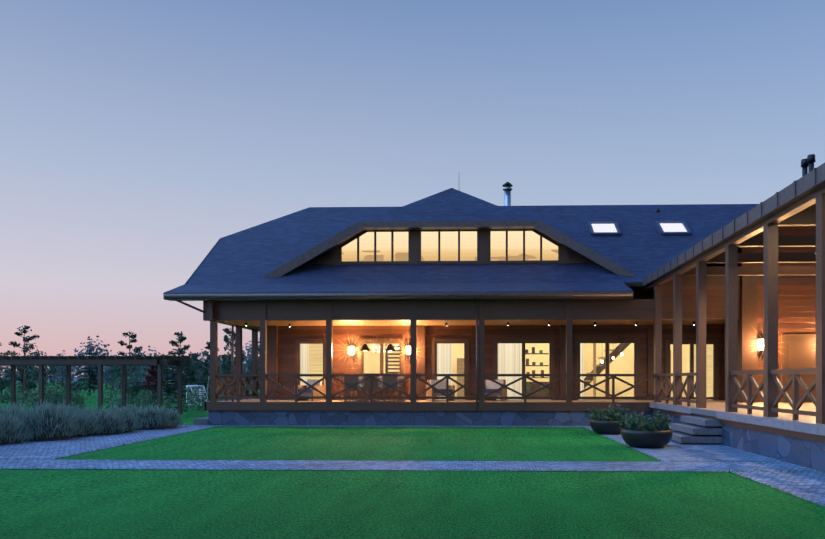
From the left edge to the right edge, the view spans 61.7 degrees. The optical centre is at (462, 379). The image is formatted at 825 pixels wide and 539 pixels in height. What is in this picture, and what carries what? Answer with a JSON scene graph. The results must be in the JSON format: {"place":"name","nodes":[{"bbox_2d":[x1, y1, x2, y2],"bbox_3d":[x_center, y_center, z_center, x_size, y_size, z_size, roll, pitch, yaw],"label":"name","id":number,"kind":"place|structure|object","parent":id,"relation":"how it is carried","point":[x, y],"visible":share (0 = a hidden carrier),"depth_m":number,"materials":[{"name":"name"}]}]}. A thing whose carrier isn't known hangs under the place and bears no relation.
{"place":"outdoors","nodes":[
{"label":"outdoors","id":0,"kind":"place"},
{"bbox_2d":[1,377,244,381],"bbox_3d":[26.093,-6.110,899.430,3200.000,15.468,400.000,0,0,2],"label":"hills","id":1,"kind":"structure","parent":0,"point":[76,378],"depth_m":725.28,"materials":[{"name":"plant"}]},
{"bbox_2d":[0,382,824,538],"bbox_3d":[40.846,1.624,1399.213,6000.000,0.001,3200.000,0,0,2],"label":"lawn","id":2,"kind":"structure","parent":0,"point":[204,504],"depth_m":9.77,"materials":[{"name":"green plant"}]},
{"bbox_2d":[0,399,182,444],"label":"lavender bushes","id":3,"kind":"object","parent":2,"relation":"on","point":[48,422],"visible":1,"depth_m":19.20,"materials":[{"name":"green plant"}]},
{"bbox_2d":[0,356,191,414],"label":"pergola","id":4,"kind":"object","parent":2,"relation":"on","point":[100,362],"visible":0.94,"depth_m":30.28,"materials":[{"name":"brown wood"}]},
{"bbox_2d":[0,349,235,398],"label":"garden trees","id":5,"kind":"object","parent":2,"relation":"on","point":[135,382],"visible":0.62,"depth_m":56.03,"materials":[{"name":"green plant"}]},
{"bbox_2d":[0,378,259,411],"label":"garden shrubs","id":6,"kind":"object","parent":2,"relation":"on","point":[58,398],"visible":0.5,"depth_m":41.55,"materials":[{"name":"green plant"}]},
{"bbox_2d":[0,325,259,397],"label":"pine trees","id":7,"kind":"object","parent":2,"relation":"on","point":[181,338],"visible":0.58,"depth_m":57.84,"materials":[{"name":"green plant"}]},
{"bbox_2d":[6,335,259,388],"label":"tree line","id":8,"kind":"object","parent":2,"relation":"on","point":[107,375],"visible":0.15,"depth_m":127.96,"materials":[{"name":"green plant"}]},
{"bbox_2d":[16,353,259,395],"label":"trees","id":9,"kind":"object","parent":2,"relation":"on","point":[189,372],"visible":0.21,"depth_m":71.43,"materials":[{"name":"green plant"}]},
{"bbox_2d":[78,336,209,401],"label":"spruce trees","id":10,"kind":"object","parent":2,"relation":"on","point":[174,381],"visible":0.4,"depth_m":53.99,"materials":[{"name":"green plant"}]},
{"bbox_2d":[142,366,166,398],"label":"tree","id":11,"kind":"object","parent":2,"relation":"on","point":[152,370],"visible":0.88,"depth_m":45.85,"materials":[{"name":"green plant"}]},
{"bbox_2d":[186,385,208,402],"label":"soccer goal frame","id":12,"kind":"object","parent":2,"relation":"on","point":[192,391],"visible":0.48,"depth_m":43.86,"materials":[{"name":"white metal"}]},
{"bbox_2d":[187,386,206,404],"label":"soccer goal net","id":13,"kind":"object","parent":12,"relation":"attached to","point":[197,394],"visible":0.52,"depth_m":44.28,"materials":[{"name":"white fabric"}]},
{"bbox_2d":[196,328,259,400],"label":"birch trees","id":14,"kind":"object","parent":2,"relation":"on","point":[227,340],"visible":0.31,"depth_m":47.91,"materials":[{"name":"green plant"}]},
{"bbox_2d":[0,425,824,506],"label":"cobble paths","id":15,"kind":"structure","parent":2,"relation":"on","point":[808,485],"depth_m":13.30,"materials":[{"name":"grey stone"}]},
{"bbox_2d":[590,419,624,434],"bbox_3d":[4.373,1.404,20.588,1.120,0.440,1.120,0,0,2],"label":"bowl","id":16,"kind":"object","parent":15,"relation":"on","point":[604,427],"visible":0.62,"depth_m":20.16,"materials":[{"name":"grey concrete"}]},
{"bbox_2d":[587,404,628,420],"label":"bowl plants","id":17,"kind":"object","parent":16,"relation":"in","point":[614,414],"visible":0.9,"depth_m":20.36,"materials":[{"name":"green plant"}]},
{"bbox_2d":[621,428,672,447],"bbox_3d":[4.435,1.404,16.585,1.220,0.440,1.220,0,0,2],"label":"bowl","id":18,"kind":"object","parent":15,"relation":"on","point":[644,439],"visible":0.88,"depth_m":16.12,"materials":[{"name":"grey concrete"}]},
{"bbox_2d":[617,408,672,430],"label":"bowl plants","id":19,"kind":"object","parent":18,"relation":"in","point":[638,421],"visible":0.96,"depth_m":16.36,"materials":[{"name":"green plant"}]},
{"bbox_2d":[193,399,824,471],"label":"deck and plinth","id":20,"kind":"structure","parent":2,"relation":"on","point":[786,437],"depth_m":24.22,"materials":[{"name":"grey stone"}]},
{"bbox_2d":[163,238,633,408],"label":"roof trim","id":21,"kind":"structure","parent":20,"relation":"on","point":[182,297],"depth_m":23.75,"materials":[{"name":"brown wood"}]},
{"bbox_2d":[294,376,506,401],"bbox_3d":[-2.340,0.324,25.713,8.070,0.920,2.100,0,0,2],"label":"veranda furniture","id":22,"kind":"object","parent":20,"relation":"on","point":[490,386],"visible":0.75,"depth_m":25.79,"materials":[{"name":"brown wood"}]},
{"bbox_2d":[300,343,712,399],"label":"interiors","id":23,"kind":"object","parent":20,"relation":"on","point":[507,356],"visible":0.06,"depth_m":28.95,"materials":[{"name":"white"}]},
{"bbox_2d":[203,186,824,423],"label":"veranda timber","id":24,"kind":"object","parent":20,"relation":"on","point":[770,240],"visible":0.83,"depth_m":24.09,"materials":[{"name":"brown wood"}]},
{"bbox_2d":[634,163,824,290],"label":"wing roof","id":25,"kind":"structure","parent":24,"relation":"on","point":[813,180],"depth_m":15.41,"materials":[{"name":"grey metal"}]},
{"bbox_2d":[502,154,815,235],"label":"roof fixtures","id":26,"kind":"object","parent":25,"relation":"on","point":[664,228],"visible":0.81,"depth_m":29.09,"materials":[{"name":"glass"}]},
{"bbox_2d":[218,226,815,402],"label":"house walls","id":27,"kind":"structure","parent":20,"relation":"on","point":[796,309],"depth_m":26.68,"materials":[{"name":"brown wood"}]},
{"bbox_2d":[165,204,758,292],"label":"roof","id":28,"kind":"structure","parent":27,"relation":"on","point":[248,259],"depth_m":27.07,"materials":[{"name":"tile"}]},
{"bbox_2d":[366,188,532,227],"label":"dormer roof","id":29,"kind":"structure","parent":28,"relation":"on","point":[451,204],"depth_m":26.96,"materials":[{"name":"tile"}]},
{"bbox_2d":[263,220,636,277],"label":"dormer trim","id":30,"kind":"structure","parent":28,"relation":"on","point":[320,252],"depth_m":26.19,"materials":[{"name":"wood"}]},
{"bbox_2d":[295,338,718,399],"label":"windows","id":31,"kind":"structure","parent":27,"relation":"attached to","point":[523,341],"depth_m":26.79,"materials":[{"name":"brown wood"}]},
{"bbox_2d":[245,248,815,354],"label":"lamps","id":32,"kind":"object","parent":27,"relation":"attached to","point":[365,347],"visible":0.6,"depth_m":25.69,"materials":[{"name":"black metal"}]},
{"bbox_2d":[781,334,815,402],"bbox_3d":[11.804,-0.406,23.894,1.400,2.380,0.150,0,0,2],"label":"window","id":33,"kind":"structure","parent":27,"relation":"attached to","point":[798,351],"depth_m":23.89,"materials":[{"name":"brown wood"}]},
{"bbox_2d":[0,0,824,376],"label":"sky","id":34,"kind":"structure","parent":0,"point":[137,136],"materials":[{"name":"blue"}]},
{"bbox_2d":[317,230,582,264],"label":"dormer windows","id":35,"kind":"structure","parent":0,"point":[400,247],"depth_m":26.78,"materials":[{"name":"glass"}]}
]}

